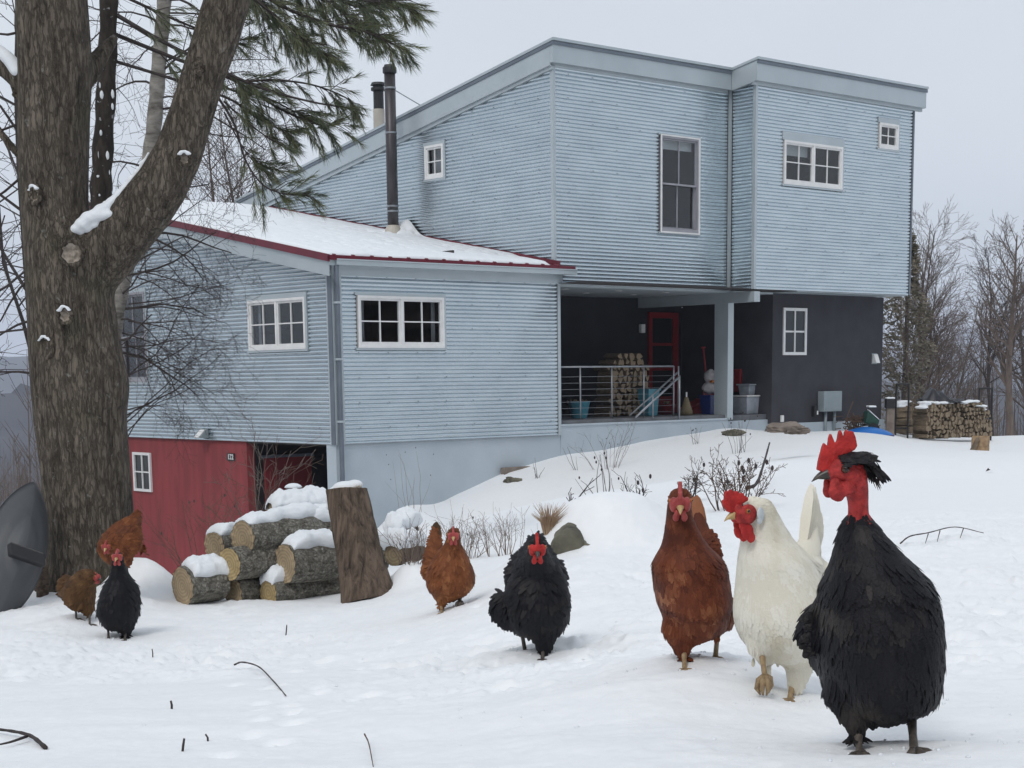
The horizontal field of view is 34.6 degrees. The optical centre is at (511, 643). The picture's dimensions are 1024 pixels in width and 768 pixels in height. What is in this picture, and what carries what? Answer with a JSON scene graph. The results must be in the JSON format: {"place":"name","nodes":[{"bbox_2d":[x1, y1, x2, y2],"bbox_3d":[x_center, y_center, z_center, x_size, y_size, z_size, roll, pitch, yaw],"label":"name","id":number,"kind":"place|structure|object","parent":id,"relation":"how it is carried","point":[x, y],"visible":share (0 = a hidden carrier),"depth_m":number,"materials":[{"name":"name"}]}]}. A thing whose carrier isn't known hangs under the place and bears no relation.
{"place":"outdoors","nodes":[
{"label":"outdoors","id":0,"kind":"place"},
{"bbox_2d":[0,352,1022,393],"bbox_3d":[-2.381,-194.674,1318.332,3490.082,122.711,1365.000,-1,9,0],"label":"hills","id":1,"kind":"structure","parent":0,"point":[7,383],"depth_m":1589.22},
{"bbox_2d":[0,428,1023,767],"bbox_3d":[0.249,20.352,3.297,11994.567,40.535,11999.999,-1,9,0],"label":"ground","id":2,"kind":"structure","parent":0,"point":[74,692],"depth_m":5.20,"materials":[{"name":"snow"}]},
{"bbox_2d":[0,103,27,457],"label":"bare tree","id":3,"kind":"object","parent":2,"relation":"on","point":[7,261],"visible":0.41,"depth_m":15.76,"materials":[{"name":"brown plant"}]},
{"bbox_2d":[0,728,47,749],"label":"stick","id":4,"kind":"object","parent":2,"relation":"on","point":[44,746],"visible":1,"depth_m":3.41,"materials":[{"name":"wood"}]},
{"bbox_2d":[0,482,48,611],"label":"sled saucer","id":5,"kind":"object","parent":2,"relation":"on","point":[24,532],"visible":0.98,"depth_m":9.20,"materials":[{"name":"grey plastic"}]},
{"bbox_2d":[36,566,48,597],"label":"log","id":6,"kind":"object","parent":2,"relation":"on","point":[42,587],"visible":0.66,"depth_m":9.54,"materials":[{"name":"wood"}]},
{"bbox_2d":[55,569,101,625],"bbox_3d":[-2.170,-0.234,8.229,0.178,0.293,0.313,-7,11,-33],"label":"chicken","id":7,"kind":"object","parent":2,"relation":"on","point":[77,592],"visible":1,"depth_m":8.14},
{"bbox_2d":[0,0,180,346],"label":"bare tree","id":8,"kind":"object","parent":2,"relation":"on","point":[4,257],"visible":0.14,"depth_m":21.26,"materials":[{"name":"brown plant"}]},
{"bbox_2d":[95,549,142,640],"bbox_3d":[-1.878,-0.234,7.824,0.224,0.455,0.300,-1,9,0],"label":"chicken","id":9,"kind":"object","parent":2,"relation":"on","point":[118,606],"visible":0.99,"depth_m":7.73},
{"bbox_2d":[97,509,149,569],"bbox_3d":[-2.167,-0.489,9.129,0.332,0.496,0.252,-8,12,-39],"label":"chicken","id":10,"kind":"object","parent":2,"relation":"on","point":[125,536],"visible":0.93,"depth_m":9.04},
{"bbox_2d":[0,0,249,592],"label":"maple tree","id":11,"kind":"object","parent":2,"relation":"on","point":[81,260],"visible":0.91,"depth_m":9.37,"materials":[{"name":"brown plant"}]},
{"bbox_2d":[0,0,306,466],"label":"birch tree","id":12,"kind":"object","parent":2,"relation":"on","point":[156,88],"visible":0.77,"depth_m":11.97,"materials":[{"name":"grey plant"}]},
{"bbox_2d":[138,471,261,566],"bbox_3d":[-3.840,-1.463,20.274,1.748,1.383,1.129,-3,9,-13],"label":"shrub","id":13,"kind":"object","parent":2,"relation":"on","point":[162,534],"visible":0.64,"depth_m":20.07,"materials":[{"name":"brown plant"}]},
{"bbox_2d":[171,553,229,604],"bbox_3d":[-1.778,-0.372,9.428,0.275,0.291,0.233,-13,15,-42],"label":"log","id":14,"kind":"object","parent":2,"relation":"on","point":[197,579],"visible":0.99,"depth_m":9.35,"materials":[{"name":"wood"}]},
{"bbox_2d":[204,522,234,555],"bbox_3d":[-1.620,-0.629,9.886,0.192,0.240,0.445,7,15,41],"label":"log","id":15,"kind":"object","parent":14,"relation":"on","point":[217,540],"visible":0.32,"depth_m":9.71,"materials":[{"name":"beige wood"}]},
{"bbox_2d":[117,66,308,202],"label":"bare tree","id":16,"kind":"object","parent":2,"relation":"on","point":[228,175],"visible":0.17,"depth_m":41.76,"materials":[{"name":"brown plant"}]},
{"bbox_2d":[225,577,260,600],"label":"log","id":17,"kind":"object","parent":2,"relation":"on","point":[245,589],"visible":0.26,"depth_m":9.53,"materials":[{"name":"grey wood"}]},
{"bbox_2d":[219,545,294,580],"bbox_3d":[-1.454,-0.490,9.588,0.207,0.200,0.505,7,14,41],"label":"log","id":18,"kind":"object","parent":17,"relation":"on","point":[244,562],"visible":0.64,"depth_m":9.41,"materials":[{"name":"grey wood"}]},
{"bbox_2d":[231,502,326,549],"bbox_3d":[-1.363,-0.676,9.679,0.223,0.287,0.585,7,13,41],"label":"log","id":19,"kind":"object","parent":18,"relation":"on","point":[269,528],"visible":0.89,"depth_m":9.54,"materials":[{"name":"wood"}]},
{"bbox_2d":[234,661,285,695],"bbox_3d":[-0.785,0.107,5.183,0.049,0.210,1.720,-3,9,-14],"label":"stick","id":20,"kind":"object","parent":2,"relation":"on","point":[261,669],"visible":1,"depth_m":5.40,"materials":[{"name":"wood"}]},
{"bbox_2d":[198,438,322,523],"bbox_3d":[-3.112,-1.787,21.113,1.498,1.818,1.418,7,12,40],"label":"shrub","id":21,"kind":"object","parent":2,"relation":"on","point":[267,493],"visible":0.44,"depth_m":20.96,"materials":[{"name":"brown plant"}]},
{"bbox_2d":[203,387,320,516],"bbox_3d":[-3.168,-2.066,20.901,1.283,2.529,1.648,-7,11,-35],"label":"shrub","id":22,"kind":"object","parent":2,"relation":"on","point":[284,468],"visible":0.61,"depth_m":20.87,"materials":[{"name":"brown plant"}]},
{"bbox_2d":[89,0,441,236],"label":"pine tree","id":23,"kind":"object","parent":2,"relation":"on","point":[304,44],"visible":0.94,"depth_m":10.75,"materials":[{"name":"green plant"}]},
{"bbox_2d":[259,564,316,600],"bbox_3d":[-1.304,-0.353,9.616,0.168,0.254,0.330,8,14,44],"label":"log","id":24,"kind":"object","parent":2,"relation":"on","point":[274,587],"visible":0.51,"depth_m":9.51,"materials":[{"name":"wood"}]},
{"bbox_2d":[316,579,339,595],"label":"log","id":25,"kind":"object","parent":2,"relation":"on","point":[329,587],"visible":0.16,"depth_m":9.70,"materials":[{"name":"wood"}]},
{"bbox_2d":[275,528,388,583],"bbox_3d":[-1.063,-0.531,9.738,0.725,0.314,0.240,-8,12,-43],"label":"log","id":26,"kind":"object","parent":25,"relation":"on","point":[313,551],"visible":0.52,"depth_m":9.52,"materials":[{"name":"grey plant"}]},
{"bbox_2d":[313,503,373,531],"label":"snow","id":27,"kind":"structure","parent":26,"relation":"on","point":[322,513],"depth_m":9.79,"materials":[{"name":"snow"}]},
{"bbox_2d":[265,485,325,509],"bbox_3d":[-1.298,-0.838,9.998,0.380,0.256,0.268,0,8,-29],"label":"log","id":28,"kind":"object","parent":27,"relation":"on","point":[312,494],"visible":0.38,"depth_m":9.90,"materials":[{"name":"grey plant"}]},
{"bbox_2d":[325,480,392,603],"bbox_3d":[-0.874,-0.552,9.220,0.447,0.714,0.321,8,13,43],"label":"log chunk","id":29,"kind":"object","parent":2,"relation":"on","point":[363,571],"visible":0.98,"depth_m":9.15,"materials":[{"name":"brown plant"}]},
{"bbox_2d":[380,527,426,565],"bbox_3d":[-0.640,-0.584,9.756,0.194,0.226,0.280,5,12,30],"label":"log","id":30,"kind":"object","parent":2,"relation":"on","point":[391,558],"visible":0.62,"depth_m":9.66,"materials":[{"name":"brown plant"}]},
{"bbox_2d":[382,506,422,530],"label":"snow","id":31,"kind":"structure","parent":30,"relation":"on","point":[398,518],"depth_m":9.83,"materials":[{"name":"snow"}]},
{"bbox_2d":[386,447,433,511],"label":"shrub","id":32,"kind":"object","parent":2,"relation":"on","point":[410,486],"visible":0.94,"depth_m":25.89,"materials":[{"name":"brown plant"}]},
{"bbox_2d":[377,513,443,564],"bbox_3d":[-0.599,-0.598,9.337,0.432,0.300,0.222,1,9,11],"label":"shrub","id":33,"kind":"object","parent":2,"relation":"on","point":[417,546],"visible":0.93,"depth_m":9.33,"materials":[{"name":"brown plant"}]},
{"bbox_2d":[420,522,475,614],"bbox_3d":[-0.285,-0.336,7.350,0.229,0.402,0.394,-3,9,-13],"label":"chicken","id":34,"kind":"object","parent":2,"relation":"on","point":[447,573],"visible":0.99,"depth_m":7.22},
{"bbox_2d":[427,502,499,558],"bbox_3d":[-0.299,-0.711,10.378,0.471,0.392,0.381,5,11,30],"label":"shrub","id":35,"kind":"object","parent":2,"relation":"on","point":[471,543],"visible":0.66,"depth_m":10.37,"materials":[{"name":"brown plant"}]},
{"bbox_2d":[469,503,537,556],"bbox_3d":[-0.022,-0.707,10.173,0.501,0.337,0.316,-1,9,0],"label":"shrub","id":36,"kind":"object","parent":2,"relation":"on","point":[501,537],"visible":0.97,"depth_m":10.16,"materials":[{"name":"brown plant"}]},
{"bbox_2d":[89,37,928,574],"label":"house","id":37,"kind":"structure","parent":2,"relation":"on","point":[473,281],"depth_m":30.69,"materials":[{"name":"metal"}]},
{"bbox_2d":[121,288,149,383],"bbox_3d":[-7.227,-5.862,31.427,0.117,1.785,1.175,-9,12,-41],"label":"window","id":38,"kind":"structure","parent":37,"relation":"in","point":[142,292],"depth_m":31.20,"materials":[{"name":"grey paint"}]},
{"bbox_2d":[132,452,152,491],"bbox_3d":[-7.144,-3.313,31.777,0.040,0.750,0.680,-9,12,-41],"label":"window","id":39,"kind":"structure","parent":37,"relation":"in","point":[141,461],"depth_m":31.78,"materials":[{"name":"white paint"}]},
{"bbox_2d":[246,291,308,352],"bbox_3d":[-3.925,-5.407,27.760,0.185,0.960,1.845,-9,12,-41],"label":"window","id":40,"kind":"structure","parent":37,"relation":"in","point":[276,299],"depth_m":27.70,"materials":[{"name":"white paint"}]},
{"bbox_2d":[261,453,313,510],"bbox_3d":[-4.008,-2.019,29.708,1.102,2.781,0.070,-9,12,-41],"label":"garage door","id":41,"kind":"structure","parent":37,"relation":"in","point":[294,459],"depth_m":29.49,"materials":[{"name":"red paint"}]},
{"bbox_2d":[354,292,446,349],"bbox_3d":[-1.894,-5.364,27.434,1.925,0.930,0.185,-9,12,-41],"label":"window","id":42,"kind":"structure","parent":37,"relation":"in","point":[400,298],"depth_m":27.39,"materials":[{"name":"white paint"}]},
{"bbox_2d":[423,140,445,181],"bbox_3d":[-1.451,-9.288,31.688,0.185,0.725,0.685,-9,12,-41],"label":"window","id":43,"kind":"structure","parent":37,"relation":"in","point":[438,147],"depth_m":31.67,"materials":[{"name":"white paint"}]},
{"bbox_2d":[566,399,589,418],"bbox_3d":[1.289,-4.504,31.541,0.432,0.373,0.427,-9,12,-41],"label":"bucket","id":44,"kind":"object","parent":37,"relation":"on","point":[574,403],"visible":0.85,"depth_m":31.41,"materials":[{"name":"teal plastic"}]},
{"bbox_2d":[594,411,610,416],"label":"split log","id":45,"kind":"object","parent":37,"relation":"on","point":[598,414],"visible":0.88,"depth_m":32.62,"materials":[{"name":"brown wood"}]},
{"bbox_2d":[637,389,660,415],"bbox_3d":[2.734,-4.825,32.917,0.350,0.530,0.350,-9,12,-41],"label":"bin","id":46,"kind":"object","parent":37,"relation":"on","point":[648,393],"visible":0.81,"depth_m":32.82,"materials":[{"name":"teal plastic"}]},
{"bbox_2d":[647,312,678,412],"bbox_3d":[3.233,-6.004,35.198,0.907,2.117,0.060,-9,12,-41],"label":"door","id":47,"kind":"structure","parent":37,"relation":"in","point":[662,328],"depth_m":35.17,"materials":[{"name":"red paint"}]},
{"bbox_2d":[658,401,675,414],"bbox_3d":[3.137,-4.846,33.813,0.480,0.277,0.480,-9,12,-41],"label":"tub","id":48,"kind":"object","parent":37,"relation":"on","point":[661,407],"visible":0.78,"depth_m":33.66,"materials":[{"name":"red paint"}]},
{"bbox_2d":[658,133,700,235],"bbox_3d":[3.150,-8.757,31.409,1.185,1.855,0.160,-9,12,-41],"label":"window","id":49,"kind":"structure","parent":37,"relation":"in","point":[678,144],"depth_m":31.47,"materials":[{"name":"grey paint"}]},
{"bbox_2d":[680,392,692,415],"bbox_3d":[3.493,-4.800,32.924,0.279,0.460,0.279,-9,12,-41],"label":"broom","id":50,"kind":"object","parent":37,"relation":"on","point":[686,408],"visible":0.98,"depth_m":32.86,"materials":[{"name":"wicker"}]},
{"bbox_2d":[680,398,700,413],"bbox_3d":[3.757,-4.917,34.086,0.638,0.313,0.313,-9,12,-41],"label":"sled","id":51,"kind":"object","parent":37,"relation":"on","point":[695,406],"visible":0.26,"depth_m":34.01,"materials":[{"name":"red paint"}]},
{"bbox_2d":[699,395,713,413],"bbox_3d":[4.053,-4.883,33.614,0.360,0.390,0.320,-9,12,-41],"label":"bin","id":52,"kind":"object","parent":37,"relation":"on","point":[707,404],"visible":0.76,"depth_m":33.48,"materials":[{"name":"blue plastic"}]},
{"bbox_2d":[733,369,741,413],"bbox_3d":[4.857,-5.317,34.670,0.500,0.930,0.300,-9,12,-41],"label":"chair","id":53,"kind":"object","parent":37,"relation":"on","point":[737,376],"visible":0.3,"depth_m":34.43,"materials":[{"name":"red paint"}]},
{"bbox_2d":[733,395,759,413],"bbox_3d":[4.921,-4.974,34.240,0.630,0.390,0.490,-9,12,-41],"label":"storage tub","id":54,"kind":"object","parent":37,"relation":"on","point":[747,404],"visible":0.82,"depth_m":34.03,"materials":[{"name":"plastic"}]},
{"bbox_2d":[736,384,755,394],"bbox_3d":[4.962,-5.298,34.294,0.450,0.230,0.370,-9,12,-41],"label":"storage tub","id":55,"kind":"object","parent":54,"relation":"on","point":[746,389],"visible":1,"depth_m":34.14,"materials":[{"name":"plastic"}]},
{"bbox_2d":[782,308,806,354],"bbox_3d":[5.867,-6.468,34.101,0.760,0.960,0.030,-9,12,-41],"label":"window","id":56,"kind":"structure","parent":37,"relation":"in","point":[794,339],"depth_m":34.10,"materials":[{"name":"white paint"}]},
{"bbox_2d":[781,131,844,191],"bbox_3d":[5.988,-9.635,32.926,1.965,1.035,0.160,-9,12,-41],"label":"window","id":57,"kind":"structure","parent":37,"relation":"in","point":[794,144],"depth_m":32.86,"materials":[{"name":"white paint"}]},
{"bbox_2d":[818,391,841,430],"bbox_3d":[6.769,-4.946,35.028,0.606,0.846,0.178,-9,12,-41],"label":"meter box","id":58,"kind":"object","parent":37,"relation":"attached to","point":[829,401],"visible":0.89,"depth_m":34.91,"materials":[{"name":"metal"}]},
{"bbox_2d":[877,117,899,152],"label":"window","id":59,"kind":"structure","parent":37,"relation":"in","point":[888,123],"depth_m":34.40,"materials":[{"name":"white paint"}]},
{"bbox_2d":[0,338,1023,504],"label":"distant woods","id":60,"kind":"object","parent":2,"relation":"on","point":[13,485],"visible":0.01,"depth_m":62.55,"materials":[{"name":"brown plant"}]},
{"bbox_2d":[501,466,529,474],"bbox_3d":[0.213,-2.964,29.499,1.032,0.423,0.150,-9,12,-41],"label":"timber edging","id":61,"kind":"object","parent":2,"relation":"on","point":[505,470],"visible":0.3,"depth_m":29.22,"materials":[{"name":"wood"}]},
{"bbox_2d":[488,530,571,660],"bbox_3d":[0.054,-0.155,5.042,0.256,0.409,0.504,-1,9,0],"label":"chicken","id":62,"kind":"object","parent":2,"relation":"on","point":[532,601],"visible":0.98,"depth_m":4.92},
{"bbox_2d":[531,502,568,534],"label":"grass tuft","id":63,"kind":"object","parent":2,"relation":"on","point":[548,522],"visible":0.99,"depth_m":8.03,"materials":[{"name":"plant"}]},
{"bbox_2d":[551,522,589,554],"bbox_3d":[0.310,-0.506,7.907,0.267,0.164,0.339,-1,9,0],"label":"stone","id":64,"kind":"object","parent":2,"relation":"on","point":[568,536],"visible":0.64,"depth_m":7.75,"materials":[{"name":"stone"}]},
{"bbox_2d":[576,452,618,494],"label":"shrub","id":65,"kind":"object","parent":2,"relation":"on","point":[602,476],"visible":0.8,"depth_m":13.28,"materials":[{"name":"brown plant"}]},
{"bbox_2d":[572,417,635,468],"bbox_3d":[1.605,-3.498,28.525,1.274,0.961,0.896,-5,10,-27],"label":"shrub","id":66,"kind":"object","parent":2,"relation":"on","point":[614,465],"visible":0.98,"depth_m":28.62,"materials":[{"name":"brown plant"}]},
{"bbox_2d":[612,470,651,495],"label":"shrub","id":67,"kind":"object","parent":2,"relation":"on","point":[650,476],"visible":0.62,"depth_m":12.75,"materials":[{"name":"brown plant"}]},
{"bbox_2d":[650,481,733,670],"bbox_3d":[0.394,-0.147,3.568,0.179,0.422,0.302,2,10,18],"label":"chicken","id":68,"kind":"object","parent":2,"relation":"on","point":[691,585],"visible":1,"depth_m":3.47},
{"bbox_2d":[677,456,708,498],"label":"shrub","id":69,"kind":"object","parent":2,"relation":"on","point":[695,483],"visible":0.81,"depth_m":13.16,"materials":[{"name":"brown plant"}]},
{"bbox_2d":[721,429,746,435],"bbox_3d":[4.280,-4.064,31.770,0.430,0.163,0.329,-4,10,-17],"label":"stone","id":70,"kind":"object","parent":2,"relation":"on","point":[730,432],"visible":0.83,"depth_m":31.67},
{"bbox_2d":[683,442,786,510],"bbox_3d":[1.545,-1.163,11.453,0.618,0.485,0.581,6,11,35],"label":"shrub","id":71,"kind":"object","parent":2,"relation":"on","point":[732,485],"visible":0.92,"depth_m":11.47,"materials":[{"name":"brown plant"}]},
{"bbox_2d":[722,412,757,453],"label":"shrub","id":72,"kind":"object","parent":2,"relation":"on","point":[741,443],"visible":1,"depth_m":28.86,"materials":[{"name":"brown plant"}]},
{"bbox_2d":[745,442,769,488],"bbox_3d":[2.229,-1.596,14.593,0.090,0.257,3.057,1,9,12],"label":"stick","id":73,"kind":"object","parent":2,"relation":"on","point":[755,484],"visible":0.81,"depth_m":13.90,"materials":[{"name":"wood"}]},
{"bbox_2d":[721,484,827,701],"bbox_3d":[0.545,-0.099,3.305,0.200,0.439,0.340,3,10,22],"label":"chicken","id":74,"kind":"object","parent":2,"relation":"on","point":[780,570],"visible":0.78,"depth_m":3.19},
{"bbox_2d":[784,426,810,434],"bbox_3d":[4.415,-3.376,25.842,0.446,0.179,0.487,-4,10,-18],"label":"stone","id":75,"kind":"object","parent":2,"relation":"on","point":[793,430],"visible":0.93,"depth_m":25.68,"materials":[{"name":"stone"}]},
{"bbox_2d":[766,421,807,432],"bbox_3d":[4.306,-3.394,25.789,0.557,0.180,0.492,-5,10,-25],"label":"stone","id":76,"kind":"object","parent":75,"relation":"on","point":[784,427],"visible":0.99,"depth_m":25.69,"materials":[{"name":"stone"}]},
{"bbox_2d":[835,401,880,429],"bbox_3d":[7.375,-4.788,34.923,0.984,0.732,0.495,-3,9,-13],"label":"twig pile","id":77,"kind":"object","parent":2,"relation":"on","point":[853,421],"visible":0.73,"depth_m":34.82,"materials":[{"name":"brown plant"}]},
{"bbox_2d":[792,430,946,754],"bbox_3d":[0.560,-0.095,2.631,0.240,0.504,0.517,-1,9,0],"label":"chicken","id":78,"kind":"object","parent":2,"relation":"on","point":[869,635],"visible":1,"depth_m":2.45},
{"bbox_2d":[862,405,878,427],"bbox_3d":[7.569,-4.707,34.668,0.287,0.612,0.480,-1,9,0],"label":"garden cart","id":79,"kind":"object","parent":2,"relation":"on","point":[870,419],"visible":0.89,"depth_m":34.50,"materials":[{"name":"green plastic"}]},
{"bbox_2d":[848,427,893,435],"bbox_3d":[7.425,-4.418,34.340,1.150,0.210,0.617,-1,9,-3],"label":"sled","id":80,"kind":"object","parent":2,"relation":"on","point":[874,430],"visible":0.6,"depth_m":34.17,"materials":[{"name":"blue plastic"}]},
{"bbox_2d":[884,397,894,434],"bbox_3d":[8.106,-4.684,35.321,0.185,1.197,0.200,-1,9,0],"label":"post","id":81,"kind":"object","parent":2,"relation":"on","point":[889,406],"visible":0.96,"depth_m":35.22,"materials":[{"name":"black paint"}]},
{"bbox_2d":[894,383,909,437],"bbox_3d":[8.510,-5.066,35.891,0.318,1.224,0.089,-1,9,0],"label":"wood rack","id":82,"kind":"object","parent":2,"relation":"on","point":[895,426],"visible":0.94,"depth_m":35.85,"materials":[{"name":"black paint"}]},
{"bbox_2d":[881,232,937,434],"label":"cedar tree","id":83,"kind":"object","parent":2,"relation":"on","point":[907,340],"visible":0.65,"depth_m":40.22,"materials":[{"name":"green plant"}]},
{"bbox_2d":[882,195,998,433],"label":"bare tree","id":84,"kind":"object","parent":2,"relation":"on","point":[928,287],"visible":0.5,"depth_m":45.04,"materials":[{"name":"brown plant"}]},
{"bbox_2d":[900,527,982,543],"bbox_3d":[1.921,-0.486,7.406,0.177,0.034,0.606,7,12,40],"label":"stick","id":85,"kind":"object","parent":2,"relation":"on","point":[939,533],"visible":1,"depth_m":7.47,"materials":[{"name":"wood"}]},
{"bbox_2d":[893,293,1016,401],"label":"bare tree","id":86,"kind":"object","parent":2,"relation":"on","point":[961,376],"visible":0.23,"depth_m":49.14,"materials":[{"name":"brown plant"}]},
{"bbox_2d":[971,436,989,450],"bbox_3d":[8.788,-3.739,30.824,0.333,0.305,0.346,5,9,33],"label":"chopping block","id":87,"kind":"object","parent":2,"relation":"on","point":[983,443],"depth_m":30.67,"materials":[{"name":"brown wood"}]},
{"bbox_2d":[978,387,992,439],"bbox_3d":[11.009,-5.298,38.290,0.348,1.321,0.089,-1,9,0],"label":"wood rack","id":88,"kind":"object","parent":2,"relation":"on","point":[991,388],"visible":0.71,"depth_m":38.19,"materials":[{"name":"black paint"}]},
{"bbox_2d":[951,233,1023,435],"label":"bare tree","id":89,"kind":"object","parent":2,"relation":"on","point":[988,374],"visible":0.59,"depth_m":46.25,"materials":[{"name":"brown plant"}]},
{"bbox_2d":[954,209,1023,435],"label":"bare tree","id":90,"kind":"object","parent":2,"relation":"on","point":[1007,355],"visible":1,"depth_m":42.93,"materials":[{"name":"brown plant"}]},
{"bbox_2d":[976,261,1023,408],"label":"bare tree","id":91,"kind":"object","parent":2,"relation":"on","point":[1020,336],"visible":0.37,"depth_m":47.25,"materials":[{"name":"brown plant"}]},
{"bbox_2d":[0,365,1023,503],"bbox_3d":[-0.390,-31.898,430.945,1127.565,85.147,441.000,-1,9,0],"label":"hills","id":92,"kind":"structure","parent":0,"point":[13,411],"depth_m":530.91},
{"bbox_2d":[0,0,1023,356],"label":"sky","id":93,"kind":"structure","parent":0,"point":[969,54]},
{"bbox_2d":[702,382,713,394],"bbox_3d":[4.029,-5.225,33.614,0.369,0.275,0.254,-9,12,-41],"label":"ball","id":94,"kind":"object","parent":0,"point":[708,388],"visible":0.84,"depth_m":33.51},
{"bbox_2d":[704,369,713,382],"bbox_3d":[4.049,-5.463,33.585,0.320,0.281,0.239,-9,12,-41],"label":"feed sack","id":95,"kind":"object","parent":94,"relation":"on","point":[709,375],"visible":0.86,"depth_m":33.49,"materials":[{"name":"plastic"}]},
{"bbox_2d":[882,314,1023,359],"bbox_3d":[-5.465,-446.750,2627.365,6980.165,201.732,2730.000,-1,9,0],"label":"hills","id":96,"kind":"structure","parent":0,"point":[976,340],"depth_m":3111.24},
{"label":"split log","id":97,"kind":"object","parent":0,"visible":0},
{"bbox_2d":[597,382,616,387],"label":"split log","id":98,"kind":"object","parent":97,"relation":"on","point":[599,385],"visible":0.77,"depth_m":32.57,"materials":[{"name":"brown wood"}]},
{"bbox_2d":[597,375,616,383],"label":"split log","id":99,"kind":"object","parent":98,"relation":"on","point":[601,380],"visible":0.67,"depth_m":32.46,"materials":[{"name":"brown wood"}]},
{"label":"split log","id":100,"kind":"object","parent":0,"visible":0},
{"bbox_2d":[603,353,621,358],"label":"split log","id":101,"kind":"object","parent":100,"relation":"on","point":[612,356],"visible":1,"depth_m":32.54,"materials":[{"name":"brown wood"}]},
{"label":"split log","id":102,"kind":"object","parent":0,"visible":0},
{"bbox_2d":[913,425,929,431],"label":"split log","id":103,"kind":"object","parent":102,"relation":"on","point":[922,428],"visible":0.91,"depth_m":36.28,"materials":[{"name":"brown wood"}]},
{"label":"split log","id":104,"kind":"object","parent":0,"visible":0},
{"bbox_2d":[897,400,987,410],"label":"snow","id":105,"kind":"structure","parent":104,"relation":"on","point":[922,404],"depth_m":36.26,"materials":[{"name":"snow"}]},
{"bbox_2d":[916,387,964,401],"bbox_3d":[9.603,-5.557,36.804,0.941,0.345,0.700,-1,9,0],"label":"tarp","id":106,"kind":"object","parent":105,"relation":"on","point":[931,394],"visible":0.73,"depth_m":36.55,"materials":[{"name":"plastic"}]},
{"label":"split log","id":107,"kind":"object","parent":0,"visible":0},
{"bbox_2d":[595,405,614,410],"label":"split log","id":108,"kind":"object","parent":107,"relation":"on","point":[604,409],"visible":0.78,"depth_m":32.60,"materials":[{"name":"brown wood"}]},
{"bbox_2d":[593,397,610,402],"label":"split log","id":109,"kind":"object","parent":108,"relation":"on","point":[604,400],"visible":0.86,"depth_m":32.54,"materials":[{"name":"brown wood"}]},
{"bbox_2d":[597,394,614,398],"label":"split log","id":110,"kind":"object","parent":109,"relation":"on","point":[607,396],"visible":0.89,"depth_m":32.52,"materials":[{"name":"brown wood"}]},
{"bbox_2d":[596,388,614,394],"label":"split log","id":111,"kind":"object","parent":110,"relation":"on","point":[603,391],"visible":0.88,"depth_m":32.46,"materials":[{"name":"brown wood"}]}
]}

